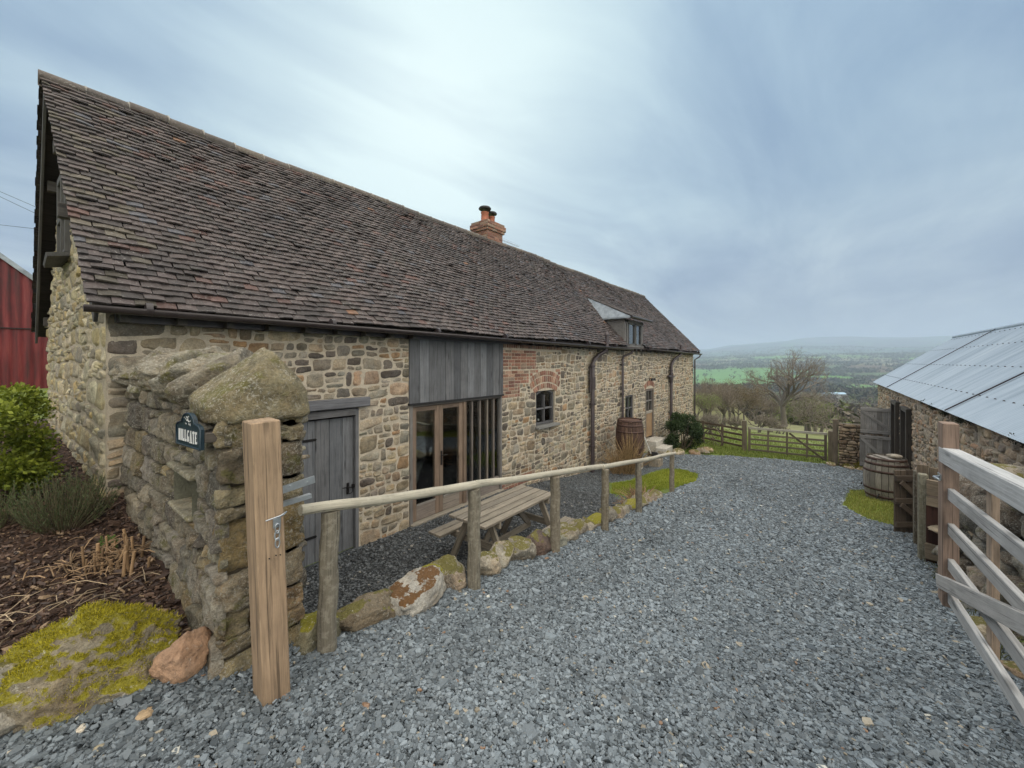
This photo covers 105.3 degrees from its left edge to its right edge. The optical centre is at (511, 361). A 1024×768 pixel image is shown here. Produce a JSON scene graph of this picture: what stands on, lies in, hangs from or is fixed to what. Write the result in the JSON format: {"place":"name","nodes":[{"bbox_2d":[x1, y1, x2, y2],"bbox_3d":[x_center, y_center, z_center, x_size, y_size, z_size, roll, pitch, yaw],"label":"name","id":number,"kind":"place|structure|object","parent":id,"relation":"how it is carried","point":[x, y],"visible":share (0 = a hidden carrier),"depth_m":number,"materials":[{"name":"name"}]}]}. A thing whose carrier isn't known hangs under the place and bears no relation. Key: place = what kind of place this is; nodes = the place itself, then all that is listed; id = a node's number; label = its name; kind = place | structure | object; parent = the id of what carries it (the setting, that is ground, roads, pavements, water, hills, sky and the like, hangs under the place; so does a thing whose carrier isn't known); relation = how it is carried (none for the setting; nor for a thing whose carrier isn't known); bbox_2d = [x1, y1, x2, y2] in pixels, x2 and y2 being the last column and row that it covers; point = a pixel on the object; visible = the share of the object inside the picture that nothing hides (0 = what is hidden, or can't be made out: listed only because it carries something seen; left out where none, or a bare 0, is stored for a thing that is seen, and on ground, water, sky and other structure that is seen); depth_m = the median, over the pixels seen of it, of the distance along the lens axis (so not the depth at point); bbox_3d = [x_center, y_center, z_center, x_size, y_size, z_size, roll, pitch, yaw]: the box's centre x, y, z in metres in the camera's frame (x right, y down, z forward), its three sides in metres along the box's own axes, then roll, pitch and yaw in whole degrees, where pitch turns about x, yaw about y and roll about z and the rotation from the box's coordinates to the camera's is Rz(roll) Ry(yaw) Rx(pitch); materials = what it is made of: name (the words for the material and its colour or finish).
{"place":"outdoors","nodes":[
{"label":"outdoors","id":0,"kind":"place"},
{"bbox_2d":[302,456,650,613],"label":"terrace gravel","id":1,"kind":"structure","parent":0,"point":[352,579],"depth_m":5.79,"materials":[{"name":"gravel"}]},
{"bbox_2d":[0,453,1023,767],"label":"gravel drive","id":2,"kind":"structure","parent":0,"point":[590,479],"depth_m":2.30,"materials":[{"name":"gravel"}]},
{"bbox_2d":[76,723,85,732],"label":"loose stone","id":3,"kind":"object","parent":2,"relation":"on","point":[80,728],"visible":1,"depth_m":1.67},
{"bbox_2d":[135,706,153,720],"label":"loose stone","id":4,"kind":"object","parent":2,"relation":"on","point":[144,714],"visible":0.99,"depth_m":1.77,"materials":[{"name":"stone"}]},
{"bbox_2d":[242,417,314,706],"bbox_3d":[-1.181,1.026,2.035,0.173,1.472,0.347,0,0,38],"label":"gate post","id":5,"kind":"object","parent":2,"relation":"on","point":[266,489],"visible":0.98,"depth_m":1.93,"materials":[{"name":"brown wood"}]},
{"bbox_2d":[295,611,341,655],"bbox_3d":[-1.260,1.711,2.450,0.258,0.260,0.362,0,0,38],"label":"kerb stone","id":6,"kind":"object","parent":2,"relation":"on","point":[306,642],"visible":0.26,"depth_m":2.35,"materials":[{"name":"stone"}]},
{"bbox_2d":[336,588,395,631],"bbox_3d":[-1.019,1.781,2.769,0.250,0.267,0.571,0,0,38],"label":"kerb stone","id":7,"kind":"object","parent":2,"relation":"on","point":[361,612],"visible":0.7,"depth_m":2.67,"materials":[{"name":"stone"}]},
{"bbox_2d":[388,565,446,616],"bbox_3d":[-0.765,1.826,3.076,0.413,0.270,0.561,0,0,38],"label":"kerb stone","id":8,"kind":"object","parent":2,"relation":"on","point":[418,590],"visible":0.91,"depth_m":2.98,"materials":[{"name":"stone"}]},
{"bbox_2d":[422,563,443,574],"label":"kerb stone","id":9,"kind":"object","parent":2,"relation":"on","point":[438,565],"visible":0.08,"depth_m":3.41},
{"bbox_2d":[430,554,465,573],"bbox_3d":[-0.600,1.900,3.518,0.281,0.226,0.424,0,0,38],"label":"kerb stone","id":10,"kind":"object","parent":2,"relation":"on","point":[447,562],"visible":0.34,"depth_m":3.55,"materials":[{"name":"stone"}]},
{"bbox_2d":[443,566,466,591],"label":"kerb stone","id":11,"kind":"object","parent":2,"relation":"on","point":[455,578],"visible":0.72,"depth_m":3.30,"materials":[{"name":"stone"}]},
{"bbox_2d":[298,452,675,653],"bbox_3d":[1.212,1.871,5.337,0.257,2.090,7.870,0,0,37],"label":"pole fence","id":12,"kind":"object","parent":2,"relation":"on","point":[326,619],"visible":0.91,"depth_m":3.15,"materials":[{"name":"brown wood"}]},
{"bbox_2d":[480,551,501,576],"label":"kerb stone","id":13,"kind":"object","parent":2,"relation":"on","point":[490,563],"visible":0.53,"depth_m":3.60,"materials":[{"name":"stone"}]},
{"bbox_2d":[489,540,514,568],"bbox_3d":[-0.141,1.973,3.881,0.278,0.281,0.384,0,0,17],"label":"kerb stone","id":14,"kind":"object","parent":2,"relation":"on","point":[503,550],"visible":0.66,"depth_m":3.88,"materials":[{"name":"stone"}]},
{"bbox_2d":[508,535,536,560],"bbox_3d":[0.090,2.013,4.075,0.318,0.293,0.328,0,0,14],"label":"kerb stone","id":15,"kind":"object","parent":2,"relation":"on","point":[525,549],"visible":0.54,"depth_m":4.03,"materials":[{"name":"stone"}]},
{"bbox_2d":[526,529,550,555],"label":"kerb stone","id":16,"kind":"object","parent":2,"relation":"on","point":[540,538],"visible":0.45,"depth_m":4.25,"materials":[{"name":"stone"}]},
{"bbox_2d":[543,528,567,546],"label":"kerb stone","id":17,"kind":"object","parent":2,"relation":"on","point":[563,540],"visible":0.25,"depth_m":4.60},
{"bbox_2d":[560,522,578,540],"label":"kerb stone","id":18,"kind":"object","parent":2,"relation":"on","point":[569,531],"visible":0.44,"depth_m":4.76,"materials":[{"name":"stone"}]},
{"bbox_2d":[568,518,588,534],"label":"kerb stone","id":19,"kind":"object","parent":2,"relation":"on","point":[580,525],"visible":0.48,"depth_m":5.08,"materials":[{"name":"stone"}]},
{"bbox_2d":[582,516,596,530],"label":"kerb stone","id":20,"kind":"object","parent":2,"relation":"on","point":[591,525],"visible":0.48,"depth_m":5.23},
{"bbox_2d":[587,512,609,525],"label":"kerb stone","id":21,"kind":"object","parent":2,"relation":"on","point":[595,518],"visible":0.38,"depth_m":5.52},
{"bbox_2d":[598,506,617,521],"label":"kerb stone","id":22,"kind":"object","parent":2,"relation":"on","point":[613,514],"visible":0.38,"depth_m":5.74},
{"bbox_2d":[599,447,629,473],"bbox_3d":[3.177,2.879,11.569,1.229,0.824,1.230,0,0,7],"label":"dry grass clump","id":23,"kind":"object","parent":2,"relation":"on","point":[617,468],"visible":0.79,"depth_m":11.42,"materials":[{"name":"plant"}]},
{"bbox_2d":[612,506,625,518],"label":"kerb stone","id":24,"kind":"object","parent":2,"relation":"on","point":[621,512],"visible":0.36,"depth_m":6.00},
{"bbox_2d":[615,504,629,513],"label":"kerb stone","id":25,"kind":"object","parent":2,"relation":"on","point":[626,507],"visible":0.46,"depth_m":6.27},
{"bbox_2d":[622,498,643,509],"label":"kerb stone","id":26,"kind":"object","parent":2,"relation":"on","point":[631,503],"visible":0.45,"depth_m":6.55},
{"bbox_2d":[631,495,648,505],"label":"kerb stone","id":27,"kind":"object","parent":2,"relation":"on","point":[644,501],"visible":0.38,"depth_m":6.95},
{"bbox_2d":[642,492,656,502],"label":"kerb stone","id":28,"kind":"object","parent":2,"relation":"on","point":[650,496],"visible":0.51,"depth_m":7.25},
{"bbox_2d":[647,489,662,497],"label":"kerb stone","id":29,"kind":"object","parent":2,"relation":"on","point":[657,492],"visible":0.37,"depth_m":7.63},
{"bbox_2d":[648,458,662,466],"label":"step block","id":30,"kind":"structure","parent":2,"relation":"on","point":[658,462],"depth_m":12.54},
{"bbox_2d":[894,470,912,532],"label":"ledged gate","id":31,"kind":"structure","parent":2,"relation":"on","point":[903,500],"depth_m":6.29,"materials":[{"name":"brown wood"}]},
{"bbox_2d":[932,421,1023,725],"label":"field gate","id":32,"kind":"structure","parent":2,"relation":"on","point":[954,584],"depth_m":2.01,"materials":[{"name":"grey wood"}]},
{"bbox_2d":[970,616,1000,643],"bbox_3d":[3.950,2.258,3.254,0.228,0.164,0.344,0,0,38],"label":"fallen stone","id":33,"kind":"object","parent":2,"relation":"on","point":[979,622],"visible":0.13,"depth_m":3.26,"materials":[{"name":"stone"}]},
{"bbox_2d":[0,388,1023,642],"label":"ground","id":34,"kind":"structure","parent":0,"point":[814,436],"depth_m":32.08,"materials":[{"name":"green plant"}]},
{"bbox_2d":[0,253,47,388],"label":"red barn","id":35,"kind":"structure","parent":34,"relation":"on","point":[23,356],"depth_m":11.78,"materials":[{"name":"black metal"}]},
{"bbox_2d":[0,418,222,679],"bbox_3d":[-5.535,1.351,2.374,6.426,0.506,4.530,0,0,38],"label":"bark mulch","id":36,"kind":"object","parent":34,"relation":"on","point":[116,581],"visible":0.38,"depth_m":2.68,"materials":[{"name":"wood"}]},
{"bbox_2d":[0,662,16,735],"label":"boulder","id":37,"kind":"object","parent":36,"relation":"on","point":[7,724],"visible":0.2,"depth_m":1.64,"materials":[{"name":"stone"}]},
{"bbox_2d":[0,480,41,528],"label":"rosemary bush","id":38,"kind":"object","parent":36,"relation":"on","point":[6,514],"visible":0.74,"depth_m":3.18,"materials":[{"name":"green plant"}]},
{"bbox_2d":[0,382,65,499],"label":"leafy bush","id":39,"kind":"object","parent":36,"relation":"on","point":[23,462],"visible":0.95,"depth_m":3.60,"materials":[{"name":"green plant"}]},
{"bbox_2d":[2,466,122,534],"bbox_3d":[-3.724,1.145,3.258,0.708,0.538,0.672,0,0,38],"label":"rosemary bush","id":40,"kind":"object","parent":36,"relation":"on","point":[61,519],"visible":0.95,"depth_m":3.22,"materials":[{"name":"green plant"}]},
{"bbox_2d":[0,569,159,643],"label":"cut stalks","id":41,"kind":"object","parent":36,"relation":"on","point":[11,620],"visible":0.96,"depth_m":2.38,"materials":[{"name":"plant"}]},
{"bbox_2d":[18,534,155,598],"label":"cut stalks","id":42,"kind":"object","parent":36,"relation":"on","point":[106,558],"visible":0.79,"depth_m":2.78,"materials":[{"name":"plant"}]},
{"bbox_2d":[0,599,182,733],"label":"mossy boulder","id":43,"kind":"object","parent":36,"relation":"on","point":[83,658],"visible":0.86,"depth_m":1.83,"materials":[{"name":"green plant"}]},
{"bbox_2d":[97,534,118,550],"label":"weed tuft","id":44,"kind":"object","parent":36,"relation":"on","point":[101,541],"visible":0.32,"depth_m":3.03,"materials":[{"name":"green plant"}]},
{"bbox_2d":[81,529,150,577],"bbox_3d":[-2.884,1.418,2.846,0.483,0.240,0.330,0,0,38],"label":"plant stump","id":45,"kind":"object","parent":36,"relation":"on","point":[124,554],"visible":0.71,"depth_m":2.81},
{"bbox_2d":[148,626,211,685],"bbox_3d":[-1.679,1.498,2.014,0.178,0.239,0.241,0,0,12],"label":"orange rock","id":46,"kind":"object","parent":36,"relation":"on","point":[182,658],"visible":0.95,"depth_m":1.95,"materials":[{"name":"stone"}]},
{"bbox_2d":[108,346,309,681],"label":"garden wall","id":47,"kind":"structure","parent":34,"relation":"on","point":[186,509],"depth_m":2.29,"materials":[{"name":"stone"}]},
{"bbox_2d":[175,412,216,450],"bbox_3d":[-1.674,0.360,2.100,0.356,0.182,0.114,0,0,33],"label":"house sign","id":48,"kind":"object","parent":47,"relation":"attached to","point":[190,432],"visible":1,"depth_m":2.04,"materials":[{"name":"metal"}]},
{"bbox_2d":[31,69,701,566],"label":"stone barn","id":49,"kind":"structure","parent":34,"relation":"on","point":[413,349],"depth_m":6.13,"materials":[{"name":"brown stone"}]},
{"bbox_2d":[43,175,70,267],"bbox_3d":[-6.224,-1.967,5.348,1.000,1.256,0.239,0,0,39],"label":"gable window","id":50,"kind":"structure","parent":49,"relation":"in","point":[59,258],"depth_m":5.34,"materials":[{"name":"grey wood"}]},
{"bbox_2d":[300,396,369,566],"bbox_3d":[-2.596,1.675,5.471,0.205,2.290,1.240,0,0,39],"label":"plank door","id":51,"kind":"structure","parent":49,"relation":"in","point":[332,445],"depth_m":5.57,"materials":[{"name":"grey wood"}]},
{"bbox_2d":[409,396,505,526],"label":"french doors","id":52,"kind":"structure","parent":49,"relation":"in","point":[461,442],"depth_m":7.38,"materials":[{"name":"brown wood"}]},
{"bbox_2d":[535,390,559,429],"bbox_3d":[0.854,1.155,9.760,0.235,0.950,0.960,0,0,39],"label":"window","id":53,"kind":"structure","parent":49,"relation":"in","point":[544,399],"depth_m":9.80,"materials":[{"name":"grey wood"}]},
{"bbox_2d":[625,395,632,417],"bbox_3d":[4.170,1.670,14.061,0.070,0.900,0.760,0,0,39],"label":"window","id":54,"kind":"structure","parent":49,"relation":"in","point":[629,398],"depth_m":14.10,"materials":[{"name":"grey wood"}]},
{"bbox_2d":[645,388,672,452],"bbox_3d":[5.772,2.387,15.393,0.930,2.585,1.180,0,0,39],"label":"house door","id":55,"kind":"structure","parent":49,"relation":"in","point":[657,444],"depth_m":15.59,"materials":[{"name":"brown wood"}]},
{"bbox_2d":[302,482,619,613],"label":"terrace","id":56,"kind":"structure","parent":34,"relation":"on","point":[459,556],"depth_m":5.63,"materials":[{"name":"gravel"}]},
{"bbox_2d":[428,485,574,556],"bbox_3d":[-0.081,2.408,5.521,1.440,0.826,1.620,0,0,38],"label":"picnic table","id":57,"kind":"object","parent":56,"relation":"on","point":[498,509],"visible":0.67,"depth_m":5.45,"materials":[{"name":"brown wood"}]},
{"bbox_2d":[614,485,663,502],"bbox_3d":[2.356,2.590,7.485,1.014,0.570,0.719,0,0,38],"label":"dry grass clump","id":58,"kind":"object","parent":56,"relation":"on","point":[633,489],"visible":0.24,"depth_m":7.52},
{"bbox_2d":[609,468,699,497],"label":"grass","id":59,"kind":"structure","parent":34,"relation":"on","point":[679,479],"depth_m":10.19,"materials":[{"name":"plant"}]},
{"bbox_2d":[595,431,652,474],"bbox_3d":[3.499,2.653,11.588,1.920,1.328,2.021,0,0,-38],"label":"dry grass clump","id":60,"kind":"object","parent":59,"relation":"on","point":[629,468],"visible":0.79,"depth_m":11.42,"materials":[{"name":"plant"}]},
{"bbox_2d":[672,448,684,454],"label":"rockery stone","id":61,"kind":"object","parent":34,"relation":"on","point":[679,451],"visible":0.87,"depth_m":14.74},
{"bbox_2d":[663,411,705,450],"bbox_3d":[6.956,3.006,15.994,1.996,1.986,1.644,0,0,-3],"label":"evergreen shrub","id":62,"kind":"object","parent":34,"relation":"on","point":[682,424],"visible":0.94,"depth_m":15.62,"materials":[{"name":"green plant"}]},
{"bbox_2d":[689,449,699,454],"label":"rockery stone","id":63,"kind":"object","parent":34,"relation":"on","point":[694,452],"visible":0.81,"depth_m":14.89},
{"bbox_2d":[696,447,709,453],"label":"rockery stone","id":64,"kind":"object","parent":34,"relation":"on","point":[701,450],"visible":0.66,"depth_m":15.24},
{"bbox_2d":[693,385,717,420],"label":"bare tree","id":65,"kind":"object","parent":34,"relation":"on","point":[700,392],"visible":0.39,"depth_m":42.19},
{"bbox_2d":[693,376,722,408],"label":"bare tree","id":66,"kind":"object","parent":34,"relation":"on","point":[702,385],"visible":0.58,"depth_m":53.50,"materials":[{"name":"plant"}]},
{"bbox_2d":[693,391,726,419],"bbox_3d":[16.311,4.149,33.636,3.088,3.360,4.286,0,0,-20],"label":"bare tree","id":67,"kind":"object","parent":34,"relation":"on","point":[709,402],"visible":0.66,"depth_m":32.95,"materials":[{"name":"green plant"}]},
{"bbox_2d":[696,412,723,432],"bbox_3d":[13.356,4.214,26.770,2.241,1.729,2.022,0,0,38],"label":"scrub bush","id":68,"kind":"object","parent":34,"relation":"on","point":[709,418],"visible":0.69,"depth_m":26.70,"materials":[{"name":"brown plant"}]},
{"bbox_2d":[703,428,722,445],"bbox_3d":[9.467,3.661,18.408,0.183,1.041,1.051,0,0,-23],"label":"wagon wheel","id":69,"kind":"object","parent":34,"relation":"on","point":[712,438],"visible":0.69,"depth_m":18.37,"materials":[{"name":"brown wood"}]},
{"bbox_2d":[688,419,741,446],"bbox_3d":[9.618,3.560,18.959,0.131,1.280,3.333,0,0,-24],"label":"rail fence","id":70,"kind":"object","parent":34,"relation":"on","point":[722,426],"visible":0.44,"depth_m":18.30,"materials":[{"name":"brown wood"}]},
{"bbox_2d":[701,411,728,429],"bbox_3d":[15.557,4.635,30.224,1.983,1.732,2.784,0,0,12],"label":"scrub bush","id":71,"kind":"object","parent":34,"relation":"on","point":[717,420],"visible":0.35,"depth_m":29.71,"materials":[{"name":"brown plant"}]},
{"bbox_2d":[703,380,742,424],"bbox_3d":[21.380,4.308,39.859,3.829,4.929,4.422,0,0,38],"label":"bare tree","id":72,"kind":"object","parent":34,"relation":"on","point":[726,398],"visible":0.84,"depth_m":39.52,"materials":[{"name":"plant"}]},
{"bbox_2d":[721,414,747,430],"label":"scrub bush","id":73,"kind":"object","parent":34,"relation":"on","point":[733,422],"visible":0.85,"depth_m":32.86,"materials":[{"name":"brown plant"}]},
{"bbox_2d":[713,378,774,418],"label":"bare tree","id":74,"kind":"object","parent":34,"relation":"on","point":[746,397],"visible":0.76,"depth_m":43.56,"materials":[{"name":"brown plant"}]},
{"bbox_2d":[742,420,746,450],"bbox_3d":[10.334,3.345,17.361,0.170,1.451,0.170,0,0,38],"label":"gate post","id":75,"kind":"object","parent":34,"relation":"on","point":[744,434],"visible":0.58,"depth_m":17.29,"materials":[{"name":"brown wood"}]},
{"bbox_2d":[722,381,767,423],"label":"bare tree","id":76,"kind":"object","parent":34,"relation":"on","point":[732,410],"visible":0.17,"depth_m":45.76,"materials":[{"name":"brown plant"}]},
{"bbox_2d":[736,385,774,423],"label":"bare tree","id":77,"kind":"object","parent":34,"relation":"on","point":[756,411],"visible":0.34,"depth_m":58.20,"materials":[{"name":"plant"}]},
{"bbox_2d":[746,413,783,432],"bbox_3d":[20.895,5.165,32.369,2.995,1.900,2.665,0,0,-17],"label":"scrub bush","id":78,"kind":"object","parent":34,"relation":"on","point":[766,423],"visible":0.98,"depth_m":32.47,"materials":[{"name":"brown plant"}]},
{"bbox_2d":[755,395,786,417],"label":"bare tree","id":79,"kind":"object","parent":34,"relation":"on","point":[774,408],"visible":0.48,"depth_m":65.42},
{"bbox_2d":[773,421,790,433],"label":"scrub bush","id":80,"kind":"object","parent":34,"relation":"on","point":[781,427],"visible":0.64,"depth_m":33.90,"materials":[{"name":"brown plant"}]},
{"bbox_2d":[740,347,844,425],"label":"bare tree","id":81,"kind":"object","parent":34,"relation":"on","point":[785,395],"visible":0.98,"depth_m":58.47,"materials":[{"name":"plant"}]},
{"bbox_2d":[782,396,835,434],"bbox_3d":[28.968,5.186,37.874,4.693,3.877,5.976,0,0,38],"label":"hawthorn","id":82,"kind":"object","parent":34,"relation":"on","point":[808,417],"visible":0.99,"depth_m":37.59,"materials":[{"name":"brown plant"}]},
{"bbox_2d":[795,388,833,412],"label":"bare tree","id":83,"kind":"object","parent":34,"relation":"on","point":[803,394],"visible":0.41,"depth_m":69.28,"materials":[{"name":"plant"}]},
{"bbox_2d":[796,406,849,431],"bbox_3d":[31.949,5.883,40.429,4.608,3.127,3.538,0,0,6],"label":"hawthorn","id":84,"kind":"object","parent":34,"relation":"on","point":[828,420],"visible":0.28,"depth_m":39.87,"materials":[{"name":"brown plant"}]},
{"bbox_2d":[828,430,832,461],"bbox_3d":[12.537,3.400,15.328,0.200,1.360,0.200,0,0,38],"label":"gate post","id":85,"kind":"object","parent":34,"relation":"on","point":[830,445],"visible":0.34,"depth_m":15.27,"materials":[{"name":"brown wood"}]},
{"bbox_2d":[748,427,826,460],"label":"gate","id":86,"kind":"structure","parent":85,"relation":"attached to","point":[807,449],"depth_m":16.22,"materials":[{"name":"brown wood"}]},
{"bbox_2d":[833,419,837,465],"bbox_3d":[12.156,3.078,14.672,0.160,1.835,0.160,0,0,38],"label":"gate post","id":87,"kind":"object","parent":34,"relation":"on","point":[835,441],"visible":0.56,"depth_m":14.61,"materials":[{"name":"brown wood"}]},
{"bbox_2d":[840,461,862,468],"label":"moss clump","id":88,"kind":"object","parent":34,"relation":"on","point":[857,464],"visible":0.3,"depth_m":13.94,"materials":[{"name":"green plant"}]},
{"bbox_2d":[838,423,888,466],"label":"short stone wall","id":89,"kind":"structure","parent":34,"relation":"on","point":[849,442],"depth_m":14.25,"materials":[{"name":"stone"}]},
{"bbox_2d":[913,464,976,565],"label":"timber store","id":90,"kind":"structure","parent":34,"relation":"on","point":[925,512],"depth_m":5.08,"materials":[{"name":"brown wood"}]},
{"bbox_2d":[873,322,1023,475],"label":"stone outbuilding","id":91,"kind":"structure","parent":34,"relation":"on","point":[971,384],"depth_m":8.64,"materials":[{"name":"grey stone"}]},
{"bbox_2d":[860,407,890,465],"bbox_3d":[12.312,2.571,13.181,0.860,2.042,0.069,0,0,38],"label":"stable door","id":92,"kind":"structure","parent":91,"relation":"attached to","point":[873,420],"depth_m":13.21,"materials":[{"name":"grey wood"}]},
{"bbox_2d":[924,559,1023,660],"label":"grass","id":93,"kind":"structure","parent":34,"relation":"on","point":[975,610],"depth_m":3.24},
{"bbox_2d":[931,463,1023,640],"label":"dry stone wall","id":94,"kind":"structure","parent":34,"relation":"on","point":[1011,565],"depth_m":3.71,"materials":[{"name":"stone"}]},
{"bbox_2d":[1000,660,1023,679],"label":"fallen stone","id":95,"kind":"object","parent":34,"relation":"on","point":[1012,668],"visible":0.66,"depth_m":2.75,"materials":[{"name":"stone"}]},
{"bbox_2d":[0,0,1023,348],"label":"sky","id":96,"kind":"structure","parent":0,"point":[754,171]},
{"bbox_2d":[611,474,893,524],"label":"lawn","id":97,"kind":"structure","parent":0,"point":[843,503],"depth_m":7.99,"materials":[{"name":"green plant"}]},
{"bbox_2d":[841,488,893,525],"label":"grass","id":98,"kind":"structure","parent":97,"relation":"on","point":[878,509],"depth_m":7.97,"materials":[{"name":"plant"}]},
{"bbox_2d":[861,453,909,502],"bbox_3d":[8.549,2.670,8.916,0.798,1.000,0.798,0,0,6],"label":"barrel","id":99,"kind":"object","parent":97,"relation":"on","point":[878,477],"visible":0.69,"depth_m":8.73,"materials":[{"name":"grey wood"}]},
{"bbox_2d":[886,454,902,458],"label":"flat stone","id":100,"kind":"object","parent":99,"relation":"on","point":[896,456],"visible":1,"depth_m":8.83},
{"bbox_2d":[677,426,838,465],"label":"grass","id":101,"kind":"structure","parent":0,"point":[719,449],"depth_m":18.02,"materials":[{"name":"plant"}]},
{"bbox_2d":[693,336,951,406],"bbox_3d":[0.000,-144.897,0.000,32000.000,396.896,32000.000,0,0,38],"label":"hills","id":102,"kind":"structure","parent":0,"point":[721,375],"depth_m":3450.34,"materials":[{"name":"plant"}]},
{"bbox_2d":[693,387,877,428],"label":"woodland","id":103,"kind":"object","parent":102,"relation":"on","point":[851,411],"visible":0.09,"depth_m":90.95,"materials":[{"name":"plant"}]},
{"bbox_2d":[693,345,938,401],"bbox_3d":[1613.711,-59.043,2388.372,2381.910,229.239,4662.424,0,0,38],"label":"hedgerow trees","id":104,"kind":"object","parent":102,"relation":"on","point":[858,392],"visible":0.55,"depth_m":1556.44,"materials":[{"name":"plant"}]},
{"bbox_2d":[821,392,847,397],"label":"farm shed","id":105,"kind":"structure","parent":102,"relation":"on","point":[840,394],"depth_m":472.43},
{"bbox_3d":[3.464,3.179,12.258,0.240,0.389,0.260,0,0,39],"label":"support block","id":106,"kind":"object","parent":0,"visible":0},
{"bbox_2d":[615,417,643,458],"bbox_3d":[3.652,2.380,12.109,0.858,1.200,0.858,0,0,38],"label":"barrel","id":107,"kind":"object","parent":106,"relation":"on","point":[630,426],"visible":0.73,"depth_m":11.79,"materials":[{"name":"brown wood"}]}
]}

